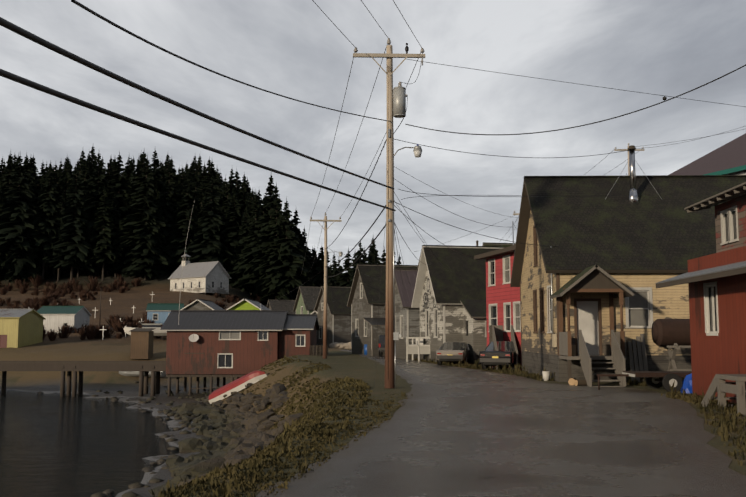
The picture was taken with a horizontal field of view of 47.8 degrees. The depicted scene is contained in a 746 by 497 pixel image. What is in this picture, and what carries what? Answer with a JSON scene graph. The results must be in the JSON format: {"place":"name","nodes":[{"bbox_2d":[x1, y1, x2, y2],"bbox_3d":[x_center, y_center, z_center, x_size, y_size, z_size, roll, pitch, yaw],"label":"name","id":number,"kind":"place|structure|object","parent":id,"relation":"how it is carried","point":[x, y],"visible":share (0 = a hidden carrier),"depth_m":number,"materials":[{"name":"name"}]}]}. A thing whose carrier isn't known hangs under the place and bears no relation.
{"place":"outdoors","nodes":[
{"label":"outdoors","id":0,"kind":"place"},
{"bbox_2d":[0,390,181,496],"bbox_3d":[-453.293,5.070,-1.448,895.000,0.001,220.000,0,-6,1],"label":"water","id":1,"kind":"structure","parent":0,"point":[54,445],"depth_m":39.80,"materials":[{"name":"liquid"}]},
{"bbox_2d":[314,286,350,347],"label":"grey house","id":2,"kind":"structure","parent":0,"point":[338,320],"depth_m":109.83,"materials":[{"name":"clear wood"}]},
{"bbox_2d":[0,266,745,496],"bbox_3d":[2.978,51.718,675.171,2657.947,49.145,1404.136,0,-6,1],"label":"ground","id":3,"kind":"structure","parent":0,"point":[75,347],"depth_m":78.73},
{"bbox_2d":[0,153,16,272],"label":"forest spruce","id":4,"kind":"object","parent":3,"relation":"on","point":[10,168],"visible":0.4,"depth_m":236.53,"materials":[{"name":"green plant"}]},
{"bbox_2d":[0,195,40,282],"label":"forest spruce","id":5,"kind":"object","parent":3,"relation":"on","point":[26,267],"visible":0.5,"depth_m":224.96,"materials":[{"name":"green plant"}]},
{"bbox_2d":[0,156,45,279],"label":"forest spruce","id":6,"kind":"object","parent":3,"relation":"on","point":[16,209],"visible":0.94,"depth_m":225.64,"materials":[{"name":"green plant"}]},
{"bbox_2d":[0,309,45,347],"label":"yellow shed","id":7,"kind":"structure","parent":3,"relation":"on","point":[19,328],"depth_m":99.10,"materials":[{"name":"wood"}]},
{"bbox_2d":[22,154,33,189],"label":"forest spruce","id":8,"kind":"object","parent":3,"relation":"on","point":[26,165],"visible":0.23,"depth_m":252.57,"materials":[{"name":"green plant"}]},
{"bbox_2d":[27,157,40,188],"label":"forest spruce","id":9,"kind":"object","parent":3,"relation":"on","point":[30,163],"visible":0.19,"depth_m":260.73,"materials":[{"name":"green plant"}]},
{"bbox_2d":[38,162,45,182],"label":"forest spruce","id":10,"kind":"object","parent":3,"relation":"on","point":[41,173],"visible":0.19,"depth_m":301.93,"materials":[{"name":"green plant"}]},
{"bbox_2d":[26,165,63,281],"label":"forest spruce","id":11,"kind":"object","parent":3,"relation":"on","point":[47,212],"visible":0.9,"depth_m":228.68,"materials":[{"name":"green plant"}]},
{"bbox_2d":[47,165,63,277],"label":"forest spruce","id":12,"kind":"object","parent":3,"relation":"on","point":[57,187],"visible":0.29,"depth_m":236.06,"materials":[{"name":"green plant"}]},
{"bbox_2d":[41,177,73,277],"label":"forest spruce","id":13,"kind":"object","parent":3,"relation":"on","point":[59,196],"visible":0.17,"depth_m":234.49,"materials":[{"name":"green plant"}]},
{"bbox_2d":[42,194,77,281],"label":"forest spruce","id":14,"kind":"object","parent":3,"relation":"on","point":[52,263],"visible":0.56,"depth_m":227.84,"materials":[{"name":"green plant"}]},
{"bbox_2d":[37,306,90,333],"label":"white shed","id":15,"kind":"structure","parent":3,"relation":"on","point":[56,317],"depth_m":118.70,"materials":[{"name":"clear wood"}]},
{"bbox_2d":[58,162,71,186],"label":"forest spruce","id":16,"kind":"object","parent":3,"relation":"on","point":[65,171],"visible":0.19,"depth_m":269.00,"materials":[{"name":"green plant"}]},
{"bbox_2d":[62,172,72,272],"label":"forest spruce","id":17,"kind":"object","parent":3,"relation":"on","point":[69,181],"visible":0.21,"depth_m":241.86,"materials":[{"name":"green plant"}]},
{"bbox_2d":[45,164,95,280],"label":"forest spruce","id":18,"kind":"object","parent":3,"relation":"on","point":[75,231],"visible":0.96,"depth_m":228.01,"materials":[{"name":"green plant"}]},
{"bbox_2d":[76,157,83,182],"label":"forest spruce","id":19,"kind":"object","parent":3,"relation":"on","point":[80,167],"visible":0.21,"depth_m":266.93,"materials":[{"name":"green plant"}]},
{"bbox_2d":[0,361,165,396],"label":"pier","id":20,"kind":"structure","parent":3,"relation":"on","point":[144,368],"depth_m":70.30,"materials":[{"name":"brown wood"}]},
{"bbox_2d":[79,161,90,199],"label":"forest spruce","id":21,"kind":"object","parent":3,"relation":"on","point":[85,176],"visible":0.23,"depth_m":250.99,"materials":[{"name":"green plant"}]},
{"bbox_2d":[77,194,95,277],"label":"forest spruce","id":22,"kind":"object","parent":3,"relation":"on","point":[83,207],"visible":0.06,"depth_m":235.21,"materials":[{"name":"green plant"}]},
{"bbox_2d":[86,147,97,173],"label":"forest spruce","id":23,"kind":"object","parent":3,"relation":"on","point":[93,157],"visible":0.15,"depth_m":279.61,"materials":[{"name":"green plant"}]},
{"bbox_2d":[81,154,112,274],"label":"forest spruce","id":24,"kind":"object","parent":3,"relation":"on","point":[98,181],"visible":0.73,"depth_m":238.24,"materials":[{"name":"green plant"}]},
{"bbox_2d":[90,157,112,247],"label":"forest spruce","id":25,"kind":"object","parent":3,"relation":"on","point":[108,170],"visible":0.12,"depth_m":249.65,"materials":[{"name":"green plant"}]},
{"bbox_2d":[81,185,123,279],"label":"forest spruce","id":26,"kind":"object","parent":3,"relation":"on","point":[104,242],"visible":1,"depth_m":229.49,"materials":[{"name":"green plant"}]},
{"bbox_2d":[87,209,122,275],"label":"forest spruce","id":27,"kind":"object","parent":3,"relation":"on","point":[98,268],"visible":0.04,"depth_m":232.79,"materials":[{"name":"green plant"}]},
{"bbox_2d":[105,159,115,193],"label":"forest spruce","id":28,"kind":"object","parent":3,"relation":"on","point":[109,185],"visible":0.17,"depth_m":247.83,"materials":[{"name":"green plant"}]},
{"bbox_2d":[90,150,133,273],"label":"forest spruce","id":29,"kind":"object","parent":3,"relation":"on","point":[121,187],"visible":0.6,"depth_m":240.77,"materials":[{"name":"green plant"}]},
{"bbox_2d":[100,195,131,276],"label":"forest spruce","id":30,"kind":"object","parent":3,"relation":"on","point":[115,208],"visible":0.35,"depth_m":234.16,"materials":[{"name":"green plant"}]},
{"bbox_2d":[123,157,134,186],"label":"forest spruce","id":31,"kind":"object","parent":3,"relation":"on","point":[130,178],"visible":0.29,"depth_m":273.74,"materials":[{"name":"green plant"}]},
{"bbox_2d":[0,274,262,340],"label":"shrubs","id":32,"kind":"object","parent":3,"relation":"on","point":[52,293],"visible":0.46,"depth_m":173.19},
{"bbox_2d":[118,152,160,219],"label":"forest spruce","id":33,"kind":"object","parent":3,"relation":"on","point":[138,177],"visible":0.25,"depth_m":241.96,"materials":[{"name":"green plant"}]},
{"bbox_2d":[129,328,155,358],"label":"shed","id":34,"kind":"structure","parent":3,"relation":"on","point":[142,339],"depth_m":84.88,"materials":[{"name":"brown wood"}]},
{"bbox_2d":[119,371,165,376],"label":"boat","id":35,"kind":"object","parent":3,"relation":"on","point":[136,373],"visible":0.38,"depth_m":80.14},
{"bbox_2d":[113,154,172,277],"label":"forest spruce","id":36,"kind":"object","parent":3,"relation":"on","point":[128,225],"visible":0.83,"depth_m":231.84,"materials":[{"name":"green plant"}]},
{"bbox_2d":[124,324,166,339],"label":"cabin boat","id":37,"kind":"object","parent":3,"relation":"on","point":[157,332],"visible":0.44,"depth_m":102.35,"materials":[{"name":"white metal"}]},
{"bbox_2d":[122,194,169,279],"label":"forest spruce","id":38,"kind":"object","parent":3,"relation":"on","point":[145,257],"visible":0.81,"depth_m":228.71,"materials":[{"name":"green plant"}]},
{"bbox_2d":[150,151,166,196],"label":"forest spruce","id":39,"kind":"object","parent":3,"relation":"on","point":[157,175],"visible":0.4,"depth_m":253.39,"materials":[{"name":"green plant"}]},
{"bbox_2d":[146,303,183,323],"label":"blue cabin","id":40,"kind":"object","parent":3,"relation":"on","point":[157,313],"visible":0.71,"depth_m":126.18,"materials":[{"name":"paint"}]},
{"bbox_2d":[158,166,175,225],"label":"forest spruce","id":41,"kind":"object","parent":3,"relation":"on","point":[169,185],"visible":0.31,"depth_m":245.22,"materials":[{"name":"green plant"}]},
{"bbox_2d":[154,181,183,274],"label":"forest spruce","id":42,"kind":"object","parent":3,"relation":"on","point":[166,215],"visible":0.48,"depth_m":236.13,"materials":[{"name":"green plant"}]},
{"bbox_2d":[37,381,302,496],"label":"bank rocks","id":43,"kind":"object","parent":3,"relation":"on","point":[237,431],"visible":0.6,"depth_m":37.51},
{"bbox_2d":[166,159,177,195],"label":"forest spruce","id":44,"kind":"object","parent":3,"relation":"on","point":[173,170],"visible":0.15,"depth_m":266.98,"materials":[{"name":"green plant"}]},
{"bbox_2d":[170,169,189,220],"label":"forest spruce","id":45,"kind":"object","parent":3,"relation":"on","point":[179,196],"visible":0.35,"depth_m":243.29,"materials":[{"name":"green plant"}]},
{"bbox_2d":[163,174,200,264],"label":"forest spruce","id":46,"kind":"object","parent":3,"relation":"on","point":[181,227],"visible":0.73,"depth_m":236.54,"materials":[{"name":"green plant"}]},
{"bbox_2d":[183,182,206,257],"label":"forest spruce","id":47,"kind":"object","parent":3,"relation":"on","point":[201,202],"visible":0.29,"depth_m":239.90,"materials":[{"name":"green plant"}]},
{"bbox_2d":[190,168,200,210],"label":"forest spruce","id":48,"kind":"object","parent":3,"relation":"on","point":[195,185],"visible":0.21,"depth_m":250.03,"materials":[{"name":"green plant"}]},
{"bbox_2d":[190,162,200,189],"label":"forest spruce","id":49,"kind":"object","parent":3,"relation":"on","point":[193,173],"visible":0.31,"depth_m":274.34,"materials":[{"name":"green plant"}]},
{"bbox_2d":[168,251,230,295],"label":"church","id":50,"kind":"structure","parent":3,"relation":"on","point":[213,277],"depth_m":209.96,"materials":[{"name":"white wood"}]},
{"bbox_2d":[181,299,223,309],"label":"row house","id":51,"kind":"structure","parent":3,"relation":"on","point":[199,304],"depth_m":108.08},
{"bbox_2d":[199,162,208,185],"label":"forest spruce","id":52,"kind":"object","parent":3,"relation":"on","point":[204,171],"visible":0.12,"depth_m":282.27,"materials":[{"name":"green plant"}]},
{"bbox_2d":[187,172,233,271],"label":"forest spruce","id":53,"kind":"object","parent":3,"relation":"on","point":[207,244],"visible":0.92,"depth_m":233.23,"materials":[{"name":"green plant"}]},
{"bbox_2d":[196,162,225,215],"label":"forest spruce","id":54,"kind":"object","parent":3,"relation":"on","point":[217,185],"visible":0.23,"depth_m":246.68,"materials":[{"name":"green plant"}]},
{"bbox_2d":[218,182,238,229],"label":"forest spruce","id":55,"kind":"object","parent":3,"relation":"on","point":[227,200],"visible":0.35,"depth_m":244.81,"materials":[{"name":"green plant"}]},
{"bbox_2d":[216,194,244,281],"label":"forest spruce","id":56,"kind":"object","parent":3,"relation":"on","point":[232,229],"visible":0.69,"depth_m":236.72,"materials":[{"name":"green plant"}]},
{"bbox_2d":[228,169,236,196],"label":"forest spruce","id":57,"kind":"object","parent":3,"relation":"on","point":[232,185],"visible":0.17,"depth_m":275.48,"materials":[{"name":"green plant"}]},
{"bbox_2d":[209,371,266,403],"bbox_3d":[-8.754,8.926,55.058,4.596,0.712,1.600,-29,6,26],"label":"overturned skiff","id":58,"kind":"object","parent":3,"relation":"on","point":[240,383],"visible":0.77,"depth_m":54.48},
{"bbox_2d":[234,172,241,189],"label":"forest spruce","id":59,"kind":"object","parent":3,"relation":"on","point":[239,182],"visible":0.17,"depth_m":296.63,"materials":[{"name":"green plant"}]},
{"bbox_2d":[160,200,322,395],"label":"stilt house","id":60,"kind":"structure","parent":3,"relation":"on","point":[224,344],"depth_m":69.68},
{"bbox_2d":[229,194,253,294],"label":"forest spruce","id":61,"kind":"object","parent":3,"relation":"on","point":[239,249],"visible":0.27,"depth_m":235.12,"materials":[{"name":"green plant"}]},
{"bbox_2d":[229,206,254,291],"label":"forest spruce","id":62,"kind":"object","parent":3,"relation":"on","point":[234,282],"visible":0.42,"depth_m":234.42,"materials":[{"name":"green plant"}]},
{"bbox_2d":[237,179,248,222],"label":"forest spruce","id":63,"kind":"object","parent":3,"relation":"on","point":[243,201],"visible":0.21,"depth_m":251.86,"materials":[{"name":"green plant"}]},
{"bbox_2d":[226,298,269,309],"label":"house","id":64,"kind":"structure","parent":3,"relation":"on","point":[246,304],"depth_m":99.44,"materials":[{"name":"paint"}]},
{"bbox_2d":[244,177,251,197],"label":"forest spruce","id":65,"kind":"object","parent":3,"relation":"on","point":[248,189],"visible":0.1,"depth_m":291.30,"materials":[{"name":"green plant"}]},
{"bbox_2d":[237,191,263,296],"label":"forest spruce","id":66,"kind":"object","parent":3,"relation":"on","point":[252,236],"visible":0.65,"depth_m":230.79,"materials":[{"name":"green plant"}]},
{"bbox_2d":[243,176,283,277],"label":"forest spruce","id":67,"kind":"object","parent":3,"relation":"on","point":[252,268],"visible":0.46,"depth_m":225.08,"materials":[{"name":"green plant"}]},
{"bbox_2d":[156,355,371,496],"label":"dry bank grass","id":68,"kind":"structure","parent":3,"relation":"on","point":[338,383],"depth_m":23.56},
{"bbox_2d":[252,198,294,300],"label":"forest spruce","id":69,"kind":"object","parent":3,"relation":"on","point":[267,264],"visible":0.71,"depth_m":219.78,"materials":[{"name":"green plant"}]},
{"bbox_2d":[263,182,284,221],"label":"forest spruce","id":70,"kind":"object","parent":3,"relation":"on","point":[275,195],"visible":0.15,"depth_m":243.77,"materials":[{"name":"green plant"}]},
{"bbox_2d":[267,299,295,313],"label":"grey house","id":71,"kind":"structure","parent":3,"relation":"on","point":[272,304],"depth_m":133.53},
{"bbox_2d":[151,391,412,496],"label":"grass tufts","id":72,"kind":"object","parent":3,"relation":"on","point":[251,463],"depth_m":12.16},
{"bbox_2d":[256,198,313,291],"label":"forest spruce","id":73,"kind":"object","parent":3,"relation":"on","point":[290,246],"visible":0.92,"depth_m":219.03,"materials":[{"name":"green plant"}]},
{"bbox_2d":[269,227,304,299],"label":"forest spruce","id":74,"kind":"object","parent":3,"relation":"on","point":[295,293],"visible":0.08,"depth_m":222.11,"materials":[{"name":"green plant"}]},
{"bbox_2d":[291,210,310,262],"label":"forest spruce","id":75,"kind":"object","parent":3,"relation":"on","point":[295,228],"visible":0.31,"depth_m":269.32,"materials":[{"name":"green plant"}]},
{"bbox_2d":[299,227,310,263],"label":"forest spruce","id":76,"kind":"object","parent":3,"relation":"on","point":[304,234],"visible":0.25,"depth_m":253.99,"materials":[{"name":"green plant"}]},
{"bbox_2d":[293,286,320,313],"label":"green house","id":77,"kind":"structure","parent":3,"relation":"on","point":[306,299],"depth_m":124.16,"materials":[{"name":"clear wood"}]},
{"bbox_2d":[309,248,316,282],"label":"forest spruce","id":78,"kind":"object","parent":3,"relation":"on","point":[312,260],"visible":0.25,"depth_m":236.68,"materials":[{"name":"green plant"}]},
{"bbox_2d":[310,246,328,285],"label":"forest spruce","id":79,"kind":"object","parent":3,"relation":"on","point":[317,280],"visible":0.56,"depth_m":226.75,"materials":[{"name":"green plant"}]},
{"bbox_2d":[310,213,342,358],"bbox_3d":[-3.375,2.632,60.437,2.396,10.581,0.492,0,-6,-2],"label":"utility pole","id":80,"kind":"object","parent":3,"relation":"on","point":[325,221],"visible":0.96,"depth_m":60.45,"materials":[{"name":"brown wood"}]},
{"bbox_2d":[327,266,336,285],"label":"conifer tree","id":81,"kind":"object","parent":3,"relation":"on","point":[330,281],"visible":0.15,"depth_m":165.26,"materials":[{"name":"green plant"}]},
{"bbox_2d":[328,254,340,285],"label":"conifer tree","id":82,"kind":"object","parent":3,"relation":"on","point":[335,270],"visible":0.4,"depth_m":190.29,"materials":[{"name":"green plant"}]},
{"bbox_2d":[329,342,351,348],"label":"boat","id":83,"kind":"object","parent":3,"relation":"on","point":[340,345],"visible":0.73,"depth_m":106.20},
{"bbox_2d":[337,246,353,286],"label":"conifer tree","id":84,"kind":"object","parent":3,"relation":"on","point":[345,278],"visible":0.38,"depth_m":175.63,"materials":[{"name":"green plant"}]},
{"bbox_2d":[349,238,365,286],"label":"conifer tree","id":85,"kind":"object","parent":3,"relation":"on","point":[358,253],"visible":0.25,"depth_m":168.98,"materials":[{"name":"green plant"}]},
{"bbox_2d":[364,238,379,263],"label":"conifer tree","id":86,"kind":"object","parent":3,"relation":"on","point":[369,251],"visible":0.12,"depth_m":180.62,"materials":[{"name":"green plant"}]},
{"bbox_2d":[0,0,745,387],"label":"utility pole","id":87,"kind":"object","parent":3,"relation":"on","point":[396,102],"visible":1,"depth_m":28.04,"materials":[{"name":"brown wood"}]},
{"bbox_2d":[367,242,380,263],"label":"conifer tree","id":88,"kind":"object","parent":3,"relation":"on","point":[371,253],"visible":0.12,"depth_m":172.48,"materials":[{"name":"green plant"}]},
{"bbox_2d":[347,264,417,355],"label":"grey house","id":89,"kind":"structure","parent":3,"relation":"on","point":[365,303],"depth_m":74.43,"materials":[{"name":"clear wood"}]},
{"bbox_2d":[384,268,419,358],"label":"grey house","id":90,"kind":"structure","parent":3,"relation":"on","point":[407,320],"depth_m":61.24,"materials":[{"name":"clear wood"}]},
{"bbox_2d":[406,337,429,361],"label":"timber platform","id":91,"kind":"structure","parent":3,"relation":"on","point":[419,347],"depth_m":54.88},
{"bbox_2d":[436,342,469,364],"bbox_3d":[4.864,6.212,49.888,1.980,1.360,4.680,-1,-6,13],"label":"car","id":92,"kind":"object","parent":3,"relation":"on","point":[452,351],"visible":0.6,"depth_m":47.96,"materials":[{"name":"paint"}]},
{"bbox_2d":[411,245,504,364],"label":"house","id":93,"kind":"structure","parent":3,"relation":"on","point":[450,302],"depth_m":53.04,"materials":[{"name":"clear wood"}]},
{"bbox_2d":[474,245,521,369],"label":"red house","id":94,"kind":"structure","parent":3,"relation":"on","point":[503,310],"depth_m":44.33,"materials":[{"name":"paint"}]},
{"bbox_2d":[479,341,518,369],"bbox_3d":[6.846,5.474,43.183,2.020,1.470,4.600,-2,-6,23],"label":"pickup truck","id":95,"kind":"object","parent":3,"relation":"on","point":[489,355],"visible":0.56,"depth_m":41.33,"materials":[{"name":"paint"}]},
{"bbox_2d":[327,126,744,282],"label":"power lines","id":96,"kind":"object","parent":3,"relation":"on","point":[499,214],"visible":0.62,"depth_m":45.17,"materials":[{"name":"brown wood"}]},
{"bbox_2d":[542,371,549,380],"bbox_3d":[6.695,4.928,32.528,0.300,0.360,0.300,0,-6,1],"label":"white bucket","id":97,"kind":"object","parent":3,"relation":"on","point":[546,375],"visible":0.9,"depth_m":32.41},
{"bbox_2d":[410,354,745,465],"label":"yard grass","id":98,"kind":"structure","parent":3,"relation":"on","point":[728,424],"depth_m":20.53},
{"bbox_2d":[510,145,745,386],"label":"beige house","id":99,"kind":"structure","parent":3,"relation":"on","point":[594,300],"depth_m":33.00,"materials":[{"name":"wood"}]},
{"bbox_2d":[614,143,644,175],"bbox_3d":[18.986,0.184,61.678,2.200,16.099,0.354,0,-6,1],"label":"utility pole","id":100,"kind":"object","parent":3,"relation":"on","point":[616,149],"visible":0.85,"depth_m":62.30,"materials":[{"name":"brown wood"}]},
{"bbox_2d":[628,334,647,381],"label":"leaning planks","id":101,"kind":"object","parent":3,"relation":"on","point":[640,353],"visible":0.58,"depth_m":31.27,"materials":[{"name":"grey wood"}]},
{"bbox_2d":[597,371,691,391],"bbox_3d":[8.980,4.237,26.921,3.600,0.600,1.920,0,-6,1],"label":"utility trailer","id":102,"kind":"object","parent":3,"relation":"on","point":[657,379],"visible":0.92,"depth_m":26.19,"materials":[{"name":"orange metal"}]},
{"bbox_2d":[651,319,691,370],"bbox_3d":[11.229,3.524,29.360,2.840,2.577,1.577,0,-6,1],"label":"oil tank","id":103,"kind":"object","parent":3,"relation":"on","point":[670,334],"visible":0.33,"depth_m":29.06,"materials":[{"name":"orange metal"}]},
{"bbox_2d":[680,373,691,392],"bbox_3d":[10.077,4.035,25.922,1.277,0.800,1.163,0,-6,1],"label":"tarp heap","id":104,"kind":"object","parent":3,"relation":"on","point":[687,384],"visible":0.15,"depth_m":25.76,"materials":[{"name":"blue plastic"}]},
{"bbox_2d":[655,182,745,414],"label":"red brown building","id":105,"kind":"structure","parent":3,"relation":"on","point":[716,281],"depth_m":22.64,"materials":[{"name":"wood"}]},
{"bbox_2d":[669,133,745,174],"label":"community hall","id":106,"kind":"structure","parent":3,"relation":"on","point":[729,158],"depth_m":50.77,"materials":[{"name":"grey wood"}]},
{"bbox_2d":[0,0,745,272],"label":"sky","id":107,"kind":"structure","parent":0,"point":[288,48],"materials":[{"name":"grey"}]},
{"bbox_2d":[482,242,515,246],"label":"grey house","id":108,"kind":"structure","parent":0,"point":[498,244],"depth_m":65.45,"materials":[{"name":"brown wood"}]},
{"bbox_2d":[256,349,745,496],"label":"road","id":109,"kind":"structure","parent":0,"point":[447,431],"depth_m":13.28,"materials":[{"name":"asphalt"}]},
{"bbox_2d":[378,335,384,355],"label":"dark suv","id":110,"kind":"object","parent":109,"relation":"on","point":[381,345],"visible":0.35,"depth_m":67.72,"materials":[{"name":"black paint"}]},
{"bbox_2d":[568,378,586,385],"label":"firewood rounds","id":111,"kind":"object","parent":109,"relation":"on","point":[574,381],"visible":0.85,"depth_m":29.18,"materials":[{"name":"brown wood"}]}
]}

